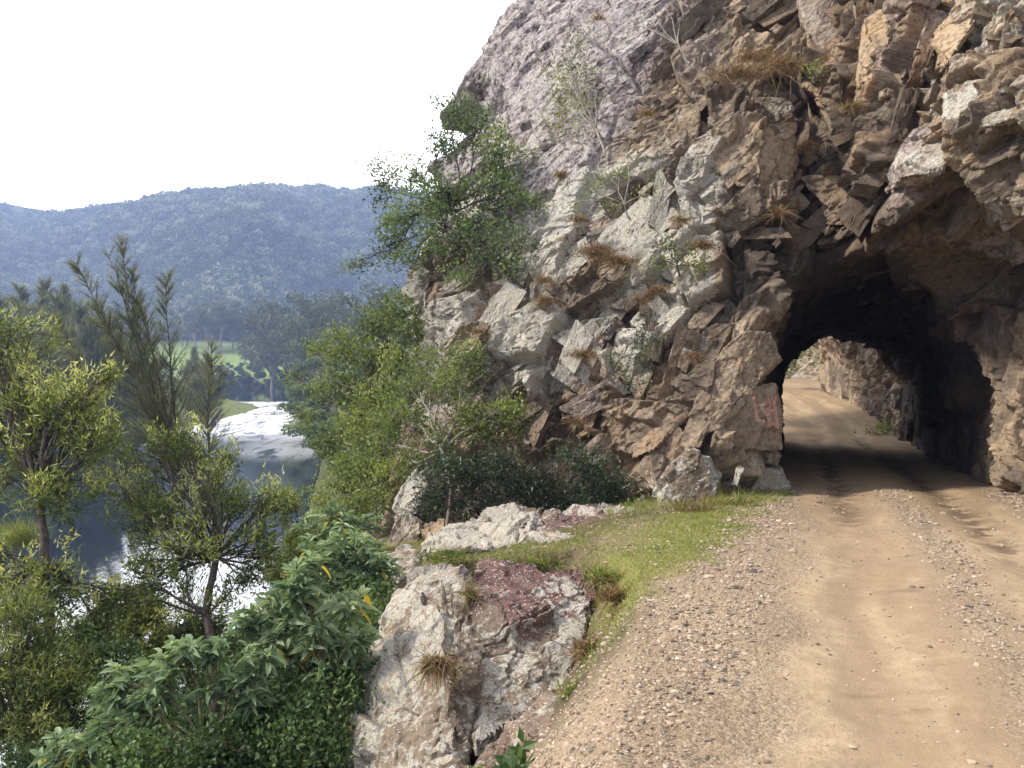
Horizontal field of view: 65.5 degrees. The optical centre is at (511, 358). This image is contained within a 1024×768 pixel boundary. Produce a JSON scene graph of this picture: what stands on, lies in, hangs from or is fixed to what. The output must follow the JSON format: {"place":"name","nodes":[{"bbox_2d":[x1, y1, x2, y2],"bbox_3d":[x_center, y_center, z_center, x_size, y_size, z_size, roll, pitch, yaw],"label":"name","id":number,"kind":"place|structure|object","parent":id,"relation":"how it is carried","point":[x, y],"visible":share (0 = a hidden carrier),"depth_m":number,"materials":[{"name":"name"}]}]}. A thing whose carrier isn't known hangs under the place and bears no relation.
{"place":"outdoors","nodes":[
{"label":"outdoors","id":0,"kind":"place"},
{"bbox_2d":[0,389,321,767],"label":"river water","id":1,"kind":"structure","parent":0,"point":[260,435],"depth_m":69.64,"materials":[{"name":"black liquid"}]},
{"bbox_2d":[0,194,421,760],"bbox_3d":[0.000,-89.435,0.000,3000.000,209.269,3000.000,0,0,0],"label":"ground","id":2,"kind":"structure","parent":0,"point":[232,358],"depth_m":414.45,"materials":[{"name":"plant"}]},
{"bbox_2d":[6,280,37,314],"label":"she oak","id":3,"kind":"object","parent":2,"relation":"on","point":[22,294],"visible":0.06,"depth_m":125.22,"materials":[{"name":"green plant"}]},
{"bbox_2d":[0,503,58,566],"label":"grass tussock","id":4,"kind":"object","parent":2,"relation":"on","point":[26,537],"depth_m":23.80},
{"bbox_2d":[1,309,65,412],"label":"she oak","id":5,"kind":"object","parent":2,"relation":"on","point":[33,326],"visible":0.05,"depth_m":103.99,"materials":[{"name":"green plant"}]},
{"bbox_2d":[10,325,83,428],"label":"she oak","id":6,"kind":"object","parent":2,"relation":"on","point":[48,370],"visible":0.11,"depth_m":95.77,"materials":[{"name":"green plant"}]},
{"bbox_2d":[13,274,84,336],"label":"she oak","id":7,"kind":"object","parent":2,"relation":"on","point":[42,294],"visible":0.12,"depth_m":117.38,"materials":[{"name":"green plant"}]},
{"bbox_2d":[13,289,100,342],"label":"she oak","id":8,"kind":"object","parent":2,"relation":"on","point":[58,305],"visible":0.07,"depth_m":112.23,"materials":[{"name":"green plant"}]},
{"bbox_2d":[33,279,98,329],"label":"she oak","id":9,"kind":"object","parent":2,"relation":"on","point":[65,288],"visible":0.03,"depth_m":121.21,"materials":[{"name":"green plant"}]},
{"bbox_2d":[0,298,135,754],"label":"wattle tree","id":10,"kind":"object","parent":2,"relation":"on","point":[39,475],"visible":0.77,"depth_m":9.95,"materials":[{"name":"green plant"}]},
{"bbox_2d":[0,572,136,767],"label":"wattle tree","id":11,"kind":"object","parent":2,"relation":"on","point":[34,698],"visible":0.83,"depth_m":8.37,"materials":[{"name":"green plant"}]},
{"bbox_2d":[44,322,115,416],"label":"she oak","id":12,"kind":"object","parent":2,"relation":"on","point":[73,335],"visible":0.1,"depth_m":99.22,"materials":[{"name":"green plant"}]},
{"bbox_2d":[46,296,133,394],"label":"she oak","id":13,"kind":"object","parent":2,"relation":"on","point":[79,310],"visible":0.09,"depth_m":109.48,"materials":[{"name":"green plant"}]},
{"bbox_2d":[62,309,126,417],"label":"she oak","id":14,"kind":"object","parent":2,"relation":"on","point":[87,340],"visible":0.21,"depth_m":107.55,"materials":[{"name":"green plant"}]},
{"bbox_2d":[0,674,203,767],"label":"shrub","id":15,"kind":"object","parent":2,"relation":"on","point":[26,762],"visible":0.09,"depth_m":6.95,"materials":[{"name":"green plant"}]},
{"bbox_2d":[45,612,187,759],"bbox_3d":[-4.458,3.658,8.827,1.197,1.543,2.222,0,0,-42],"label":"shrub","id":16,"kind":"object","parent":2,"relation":"on","point":[109,651],"visible":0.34,"depth_m":8.91,"materials":[{"name":"green plant"}]},
{"bbox_2d":[91,410,146,461],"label":"bank bush","id":17,"kind":"object","parent":2,"relation":"on","point":[137,446],"visible":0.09,"depth_m":100.22,"materials":[{"name":"green plant"}]},
{"bbox_2d":[45,233,243,690],"bbox_3d":[-9.734,4.231,20.817,5.774,15.518,2.590,0,0,0],"label":"she oak","id":18,"kind":"object","parent":2,"relation":"on","point":[154,406],"visible":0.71,"depth_m":21.00,"materials":[{"name":"green plant"}]},
{"bbox_2d":[113,327,176,428],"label":"she oak","id":19,"kind":"object","parent":2,"relation":"on","point":[131,386],"visible":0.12,"depth_m":117.06,"materials":[{"name":"green plant"}]},
{"bbox_2d":[64,577,242,692],"bbox_3d":[-5.016,4.344,10.867,2.372,2.653,1.382,0,0,22],"label":"wattle tree","id":20,"kind":"object","parent":2,"relation":"on","point":[142,622],"visible":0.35,"depth_m":10.72,"materials":[{"name":"green plant"}]},
{"bbox_2d":[28,634,287,767],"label":"broadleaf shrub","id":21,"kind":"object","parent":2,"relation":"on","point":[158,688],"visible":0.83,"depth_m":6.61,"materials":[{"name":"green plant"}]},
{"bbox_2d":[166,307,193,346],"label":"gum tree","id":22,"kind":"object","parent":2,"relation":"on","point":[183,330],"visible":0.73,"depth_m":418.34,"materials":[{"name":"green plant"}]},
{"bbox_2d":[177,306,211,346],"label":"gum tree","id":23,"kind":"object","parent":2,"relation":"on","point":[196,325],"visible":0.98,"depth_m":400.17,"materials":[{"name":"green plant"}]},
{"bbox_2d":[176,345,212,422],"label":"she oak","id":24,"kind":"object","parent":2,"relation":"on","point":[193,355],"visible":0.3,"depth_m":149.26,"materials":[{"name":"green plant"}]},
{"bbox_2d":[88,409,306,719],"bbox_3d":[-4.178,2.867,10.199,2.786,4.427,1.765,0,0,20],"label":"wattle tree","id":25,"kind":"object","parent":2,"relation":"on","point":[210,548],"visible":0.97,"depth_m":10.09,"materials":[{"name":"green plant"}]},
{"bbox_2d":[181,351,234,432],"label":"she oak","id":26,"kind":"object","parent":2,"relation":"on","point":[220,389],"visible":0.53,"depth_m":127.68,"materials":[{"name":"green plant"}]},
{"bbox_2d":[130,600,286,698],"bbox_3d":[-4.413,4.375,11.791,2.554,1.675,1.523,0,0,0],"label":"shrub","id":27,"kind":"object","parent":2,"relation":"on","point":[232,639],"visible":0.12,"depth_m":11.95,"materials":[{"name":"green plant"}]},
{"bbox_2d":[191,301,228,349],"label":"gum tree","id":28,"kind":"object","parent":2,"relation":"on","point":[207,317],"visible":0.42,"depth_m":410.26,"materials":[{"name":"green plant"}]},
{"bbox_2d":[0,181,434,339],"bbox_3d":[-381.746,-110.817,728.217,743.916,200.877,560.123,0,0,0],"label":"hill forest","id":29,"kind":"object","parent":2,"relation":"on","point":[222,278],"visible":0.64,"depth_m":708.28,"materials":[{"name":"plant"}]},
{"bbox_2d":[208,300,242,352],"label":"gum tree","id":30,"kind":"object","parent":2,"relation":"on","point":[222,319],"visible":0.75,"depth_m":399.60,"materials":[{"name":"green plant"}]},
{"bbox_2d":[67,621,384,767],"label":"shrub","id":31,"kind":"object","parent":2,"relation":"on","point":[308,737],"visible":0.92,"depth_m":6.37,"materials":[{"name":"green plant"}]},
{"bbox_2d":[151,652,301,767],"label":"shrub","id":32,"kind":"object","parent":2,"relation":"on","point":[242,758],"visible":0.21,"depth_m":6.55,"materials":[{"name":"green plant"}]},
{"bbox_2d":[211,299,250,350],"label":"gum tree","id":33,"kind":"object","parent":2,"relation":"on","point":[224,307],"visible":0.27,"depth_m":404.68,"materials":[{"name":"green plant"}]},
{"bbox_2d":[225,306,256,349],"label":"gum tree","id":34,"kind":"object","parent":2,"relation":"on","point":[242,318],"visible":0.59,"depth_m":396.29,"materials":[{"name":"green plant"}]},
{"bbox_2d":[235,318,289,389],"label":"gum tree","id":35,"kind":"object","parent":2,"relation":"on","point":[272,368],"visible":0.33,"depth_m":317.90,"materials":[{"name":"green plant"}]},
{"bbox_2d":[238,303,295,388],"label":"gum tree","id":36,"kind":"object","parent":2,"relation":"on","point":[247,337],"visible":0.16,"depth_m":327.83,"materials":[{"name":"green plant"}]},
{"bbox_2d":[240,298,302,391],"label":"gum tree","id":37,"kind":"object","parent":2,"relation":"on","point":[253,324],"visible":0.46,"depth_m":297.23,"materials":[{"name":"green plant"}]},
{"bbox_2d":[253,482,334,609],"bbox_3d":[-3.321,3.236,12.451,1.458,2.577,1.304,0,0,0],"label":"wattle tree","id":38,"kind":"object","parent":2,"relation":"on","point":[279,572],"visible":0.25,"depth_m":12.44,"materials":[{"name":"green plant"}]},
{"bbox_2d":[258,289,345,366],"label":"gum tree","id":39,"kind":"object","parent":2,"relation":"on","point":[275,333],"visible":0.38,"depth_m":280.17,"materials":[{"name":"green plant"}]},
{"bbox_2d":[223,550,382,760],"bbox_3d":[-1.856,2.618,7.074,1.453,1.836,0.793,0,0,0],"label":"broadleaf shrub","id":40,"kind":"object","parent":2,"relation":"on","point":[301,586],"visible":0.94,"depth_m":7.01,"materials":[{"name":"green plant"}]},
{"bbox_2d":[278,316,329,384],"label":"gum tree","id":41,"kind":"object","parent":2,"relation":"on","point":[298,340],"visible":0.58,"depth_m":225.27,"materials":[{"name":"green plant"}]},
{"bbox_2d":[286,356,332,399],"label":"tree","id":42,"kind":"object","parent":2,"relation":"on","point":[305,363],"visible":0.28,"depth_m":167.72,"materials":[{"name":"green plant"}]},
{"bbox_2d":[280,383,339,436],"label":"tree","id":43,"kind":"object","parent":2,"relation":"on","point":[290,407],"visible":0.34,"depth_m":119.20,"materials":[{"name":"green plant"}]},
{"bbox_2d":[281,307,346,373],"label":"gum tree","id":44,"kind":"object","parent":2,"relation":"on","point":[286,338],"visible":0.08,"depth_m":249.43,"materials":[{"name":"green plant"}]},
{"bbox_2d":[298,409,331,448],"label":"tree","id":45,"kind":"object","parent":2,"relation":"on","point":[321,412],"visible":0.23,"depth_m":94.93,"materials":[{"name":"green plant"}]},
{"bbox_2d":[286,293,359,358],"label":"gum tree","id":46,"kind":"object","parent":2,"relation":"on","point":[309,305],"visible":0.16,"depth_m":256.19,"materials":[{"name":"green plant"}]},
{"bbox_2d":[303,388,345,430],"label":"tree","id":47,"kind":"object","parent":2,"relation":"on","point":[311,402],"visible":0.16,"depth_m":103.33,"materials":[{"name":"green plant"}]},
{"bbox_2d":[306,299,355,371],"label":"gum tree","id":48,"kind":"object","parent":2,"relation":"on","point":[313,323],"visible":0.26,"depth_m":235.90,"materials":[{"name":"green plant"}]},
{"bbox_2d":[286,500,385,567],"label":"broadleaf shrub","id":49,"kind":"object","parent":2,"relation":"on","point":[326,526],"visible":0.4,"depth_m":12.18,"materials":[{"name":"green plant"}]},
{"bbox_2d":[299,379,380,452],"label":"tree","id":50,"kind":"object","parent":2,"relation":"on","point":[314,427],"visible":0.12,"depth_m":89.05,"materials":[{"name":"green plant"}]},
{"bbox_2d":[284,562,405,671],"bbox_3d":[-1.847,2.823,8.444,1.714,1.125,1.643,0,0,0],"label":"shrub","id":51,"kind":"object","parent":2,"relation":"on","point":[374,617],"visible":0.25,"depth_m":8.56,"materials":[{"name":"green plant"}]},
{"bbox_2d":[290,434,402,537],"bbox_3d":[-3.265,2.727,15.659,3.235,2.541,1.728,0,0,44],"label":"bank shrub","id":52,"kind":"object","parent":2,"relation":"on","point":[359,508],"visible":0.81,"depth_m":15.38,"materials":[{"name":"green plant"}]},
{"bbox_2d":[320,415,376,470],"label":"tree","id":53,"kind":"object","parent":2,"relation":"on","point":[346,450],"visible":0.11,"depth_m":69.64,"materials":[{"name":"green plant"}]},
{"bbox_2d":[160,545,537,767],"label":"undergrowth","id":54,"kind":"object","parent":2,"relation":"on","point":[516,757],"visible":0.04,"depth_m":4.95,"materials":[{"name":"green plant"}]},
{"bbox_2d":[277,282,427,511],"bbox_3d":[-4.583,1.386,21.368,2.212,6.449,9.459,0,0,-34],"label":"tree","id":55,"kind":"object","parent":2,"relation":"on","point":[362,398],"visible":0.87,"depth_m":19.84,"materials":[{"name":"green plant"}]},
{"bbox_2d":[325,293,389,358],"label":"gum tree","id":56,"kind":"object","parent":2,"relation":"on","point":[337,311],"visible":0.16,"depth_m":218.86,"materials":[{"name":"green plant"}]},
{"bbox_2d":[327,383,405,456],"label":"tree","id":57,"kind":"object","parent":2,"relation":"on","point":[335,427],"visible":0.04,"depth_m":73.39,"materials":[{"name":"green plant"}]},
{"bbox_2d":[344,305,404,377],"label":"gum tree","id":58,"kind":"object","parent":2,"relation":"on","point":[368,332],"visible":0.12,"depth_m":167.36,"materials":[{"name":"green plant"}]},
{"bbox_2d":[356,281,413,377],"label":"gum tree","id":59,"kind":"object","parent":2,"relation":"on","point":[382,295],"visible":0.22,"depth_m":175.85,"materials":[{"name":"green plant"}]},
{"bbox_2d":[386,544,421,598],"bbox_3d":[-1.435,2.796,10.333,0.550,0.580,1.189,0,0,-10],"label":"rock slab","id":60,"kind":"object","parent":2,"relation":"on","point":[405,562],"visible":0.41,"depth_m":10.05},
{"bbox_2d":[386,511,424,546],"bbox_3d":[-1.613,3.188,13.099,0.738,1.328,1.514,0,0,19],"label":"lip rock","id":61,"kind":"object","parent":2,"relation":"on","point":[409,526],"visible":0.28,"depth_m":12.98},
{"bbox_2d":[345,562,473,767],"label":"boulder","id":62,"kind":"object","parent":2,"relation":"on","point":[421,611],"visible":0.69,"depth_m":6.83,"materials":[{"name":"stone"}]},
{"bbox_2d":[396,646,475,731],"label":"grass tussock","id":63,"kind":"object","parent":62,"relation":"attached to","point":[434,665],"depth_m":5.96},
{"bbox_2d":[421,518,451,539],"bbox_3d":[-1.065,2.915,12.629,0.743,0.806,1.342,0,0,0],"label":"lip rock","id":64,"kind":"object","parent":2,"relation":"on","point":[431,526],"visible":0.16,"depth_m":12.50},
{"bbox_2d":[417,754,470,767],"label":"boulder","id":65,"kind":"object","parent":2,"relation":"on","point":[450,761],"visible":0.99,"depth_m":5.38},
{"bbox_2d":[420,521,526,560],"bbox_3d":[-0.482,2.573,10.635,1.400,0.607,1.474,0,0,0],"label":"rock slab","id":66,"kind":"object","parent":2,"relation":"on","point":[470,536],"visible":0.42,"depth_m":10.56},
{"bbox_2d":[470,502,541,529],"bbox_3d":[-0.073,2.572,11.919,1.104,0.633,1.434,0,0,0],"label":"rock slab","id":67,"kind":"object","parent":2,"relation":"on","point":[513,515],"visible":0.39,"depth_m":11.85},
{"bbox_2d":[493,542,569,572],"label":"grass tussock","id":68,"kind":"object","parent":2,"relation":"on","point":[532,559],"depth_m":8.94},
{"bbox_2d":[546,672,584,713],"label":"grass tussock","id":69,"kind":"object","parent":2,"relation":"on","point":[570,689],"depth_m":5.67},
{"bbox_2d":[0,0,515,210],"label":"sky","id":70,"kind":"structure","parent":0,"point":[105,101],"materials":[{"name":"white"}]},
{"bbox_2d":[272,448,783,767],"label":"road verge ground","id":71,"kind":"structure","parent":0,"point":[634,711],"depth_m":6.09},
{"bbox_2d":[281,518,404,637],"bbox_3d":[-1.958,2.596,9.207,1.478,1.476,0.784,0,0,0],"label":"broadleaf shrub","id":72,"kind":"object","parent":71,"relation":"on","point":[367,563],"visible":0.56,"depth_m":9.12,"materials":[{"name":"green plant"}]},
{"bbox_2d":[392,468,442,523],"bbox_3d":[-1.581,2.503,14.155,0.623,1.123,1.486,0,0,22],"label":"lip rock","id":73,"kind":"object","parent":71,"relation":"on","point":[406,489],"visible":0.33,"depth_m":13.81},
{"bbox_2d":[408,544,481,566],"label":"grass tussock","id":74,"kind":"object","parent":71,"relation":"on","point":[436,555],"depth_m":9.36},
{"bbox_2d":[356,329,540,520],"bbox_3d":[-1.322,1.134,14.367,3.726,3.352,1.593,0,0,34],"label":"cliff foot tree","id":75,"kind":"object","parent":71,"relation":"on","point":[461,377],"visible":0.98,"depth_m":14.26,"materials":[{"name":"green plant"}]},
{"bbox_2d":[473,690,557,767],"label":"boulder","id":76,"kind":"object","parent":71,"relation":"on","point":[532,721],"visible":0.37,"depth_m":5.64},
{"bbox_2d":[389,435,646,522],"bbox_3d":[0.156,2.191,13.197,4.427,1.908,1.519,0,0,0],"label":"dark bush","id":77,"kind":"object","parent":71,"relation":"on","point":[611,487],"visible":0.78,"depth_m":13.11,"materials":[{"name":"green plant"}]},
{"bbox_2d":[445,558,597,765],"bbox_3d":[0.195,3.088,7.405,1.480,1.924,3.446,0,0,9],"label":"boulder","id":78,"kind":"object","parent":71,"relation":"on","point":[500,649],"visible":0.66,"depth_m":6.73,"materials":[{"name":"stone"}]},
{"bbox_2d":[445,574,491,619],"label":"grass tussock","id":79,"kind":"object","parent":78,"relation":"on","point":[469,593],"depth_m":7.25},
{"bbox_2d":[575,557,627,603],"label":"grass tussock","id":80,"kind":"object","parent":78,"relation":"on","point":[604,577],"depth_m":7.65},
{"bbox_2d":[529,629,604,678],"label":"grass tussock","id":81,"kind":"object","parent":71,"relation":"on","point":[584,651],"depth_m":6.35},
{"bbox_2d":[350,488,796,681],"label":"verge grass","id":82,"kind":"structure","parent":71,"relation":"on","point":[579,543],"depth_m":9.52,"materials":[{"name":"plant"}]},
{"bbox_2d":[521,502,633,543],"bbox_3d":[0.991,2.562,11.237,1.522,0.650,2.853,0,0,13],"label":"rock slab","id":83,"kind":"object","parent":71,"relation":"on","point":[536,529],"visible":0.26,"depth_m":11.47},
{"bbox_2d":[583,572,633,623],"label":"grass tussock","id":84,"kind":"object","parent":71,"relation":"on","point":[615,593],"depth_m":6.96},
{"bbox_2d":[657,478,736,512],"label":"grass tussock","id":85,"kind":"object","parent":71,"relation":"on","point":[688,508],"depth_m":11.23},
{"bbox_2d":[701,481,775,507],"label":"grass tussock","id":86,"kind":"object","parent":71,"relation":"on","point":[744,499],"depth_m":11.75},
{"bbox_2d":[364,0,1023,546],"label":"cliff","id":87,"kind":"structure","parent":0,"point":[896,270],"depth_m":15.09,"materials":[{"name":"stone"}]},
{"bbox_2d":[333,87,554,298],"bbox_3d":[-1.468,-3.880,18.761,6.391,5.170,3.093,0,0,45],"label":"cliff tree","id":88,"kind":"object","parent":87,"relation":"on","point":[432,211],"visible":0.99,"depth_m":18.25,"materials":[{"name":"green plant"}]},
{"bbox_2d":[521,286,561,315],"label":"grass tussock","id":89,"kind":"object","parent":87,"relation":"on","point":[541,299],"depth_m":15.72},
{"bbox_2d":[527,21,616,156],"bbox_3d":[1.351,-6.042,18.095,2.018,3.488,2.254,0,0,0],"label":"cliff shrub","id":90,"kind":"object","parent":87,"relation":"on","point":[593,121],"visible":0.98,"depth_m":18.10,"materials":[{"name":"green plant"}]},
{"bbox_2d":[551,412,594,441],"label":"grass tussock","id":91,"kind":"object","parent":87,"relation":"on","point":[578,422],"depth_m":14.32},
{"bbox_2d":[559,345,606,374],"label":"grass tussock","id":92,"kind":"object","parent":87,"relation":"on","point":[587,355],"depth_m":14.41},
{"bbox_2d":[569,239,632,283],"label":"grass tussock","id":93,"kind":"object","parent":87,"relation":"on","point":[593,250],"depth_m":15.10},
{"bbox_2d":[562,148,670,220],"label":"cliff shrub","id":94,"kind":"object","parent":87,"relation":"on","point":[601,187],"visible":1,"depth_m":15.15,"materials":[{"name":"green plant"}]},
{"bbox_2d":[588,244,647,286],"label":"grass tussock","id":95,"kind":"object","parent":87,"relation":"on","point":[618,260],"depth_m":14.81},
{"bbox_2d":[597,306,665,397],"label":"hanging vine","id":96,"kind":"object","parent":87,"relation":"hanging from","point":[643,348],"visible":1,"depth_m":13.41,"materials":[{"name":"green plant"}]},
{"bbox_2d":[629,281,682,309],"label":"grass tussock","id":97,"kind":"object","parent":87,"relation":"on","point":[653,289],"depth_m":13.72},
{"bbox_2d":[624,0,690,64],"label":"bare shrub","id":98,"kind":"object","parent":87,"relation":"on","point":[676,42],"visible":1,"depth_m":16.04,"materials":[{"name":"grey plant"}]},
{"bbox_2d":[644,232,715,279],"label":"cliff shrub","id":99,"kind":"object","parent":87,"relation":"on","point":[680,259],"visible":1,"depth_m":13.82,"materials":[{"name":"green plant"}]},
{"bbox_2d":[679,344,716,374],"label":"grass tussock","id":100,"kind":"object","parent":87,"relation":"on","point":[694,357],"depth_m":12.94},
{"bbox_2d":[675,231,730,273],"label":"grass tussock","id":101,"kind":"object","parent":87,"relation":"on","point":[702,244],"depth_m":13.71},
{"bbox_2d":[692,54,776,103],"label":"grass tussock","id":102,"kind":"object","parent":87,"relation":"on","point":[735,72],"depth_m":14.51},
{"bbox_2d":[723,39,789,82],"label":"grass tussock","id":103,"kind":"object","parent":87,"relation":"on","point":[749,54],"depth_m":14.70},
{"bbox_2d":[752,395,779,428],"bbox_3d":[4.206,0.888,13.174,0.479,0.558,0.106,0,0,-19],"label":"graffiti","id":104,"kind":"object","parent":87,"relation":"on","point":[768,412],"visible":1,"depth_m":13.17,"materials":[{"name":"pink paint"}]},
{"bbox_2d":[746,203,803,240],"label":"grass tussock","id":105,"kind":"object","parent":87,"relation":"on","point":[780,214],"depth_m":13.32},
{"bbox_2d":[747,41,830,113],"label":"grass tussock","id":106,"kind":"object","parent":87,"relation":"on","point":[786,66],"depth_m":14.10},
{"bbox_2d":[790,134,827,166],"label":"grass tussock","id":107,"kind":"object","parent":87,"relation":"on","point":[810,144],"depth_m":14.73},
{"bbox_2d":[834,94,878,124],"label":"grass tussock","id":108,"kind":"object","parent":87,"relation":"on","point":[855,106],"depth_m":12.73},
{"bbox_2d":[854,415,895,434],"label":"bush","id":109,"kind":"object","parent":87,"relation":"on","point":[879,424],"visible":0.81,"depth_m":30.00,"materials":[{"name":"green plant"}]},
{"bbox_2d":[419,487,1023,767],"bbox_3d":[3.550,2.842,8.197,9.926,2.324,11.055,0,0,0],"label":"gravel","id":110,"kind":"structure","parent":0,"point":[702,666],"depth_m":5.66,"materials":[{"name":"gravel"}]},
{"bbox_2d":[785,340,840,380],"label":"rock cutting","id":111,"kind":"object","parent":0,"point":[810,373],"visible":0.01,"depth_m":55.38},
{"bbox_2d":[630,379,1023,767],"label":"dirt road","id":112,"kind":"structure","parent":0,"point":[828,449],"depth_m":5.51,"materials":[{"name":"soil"}]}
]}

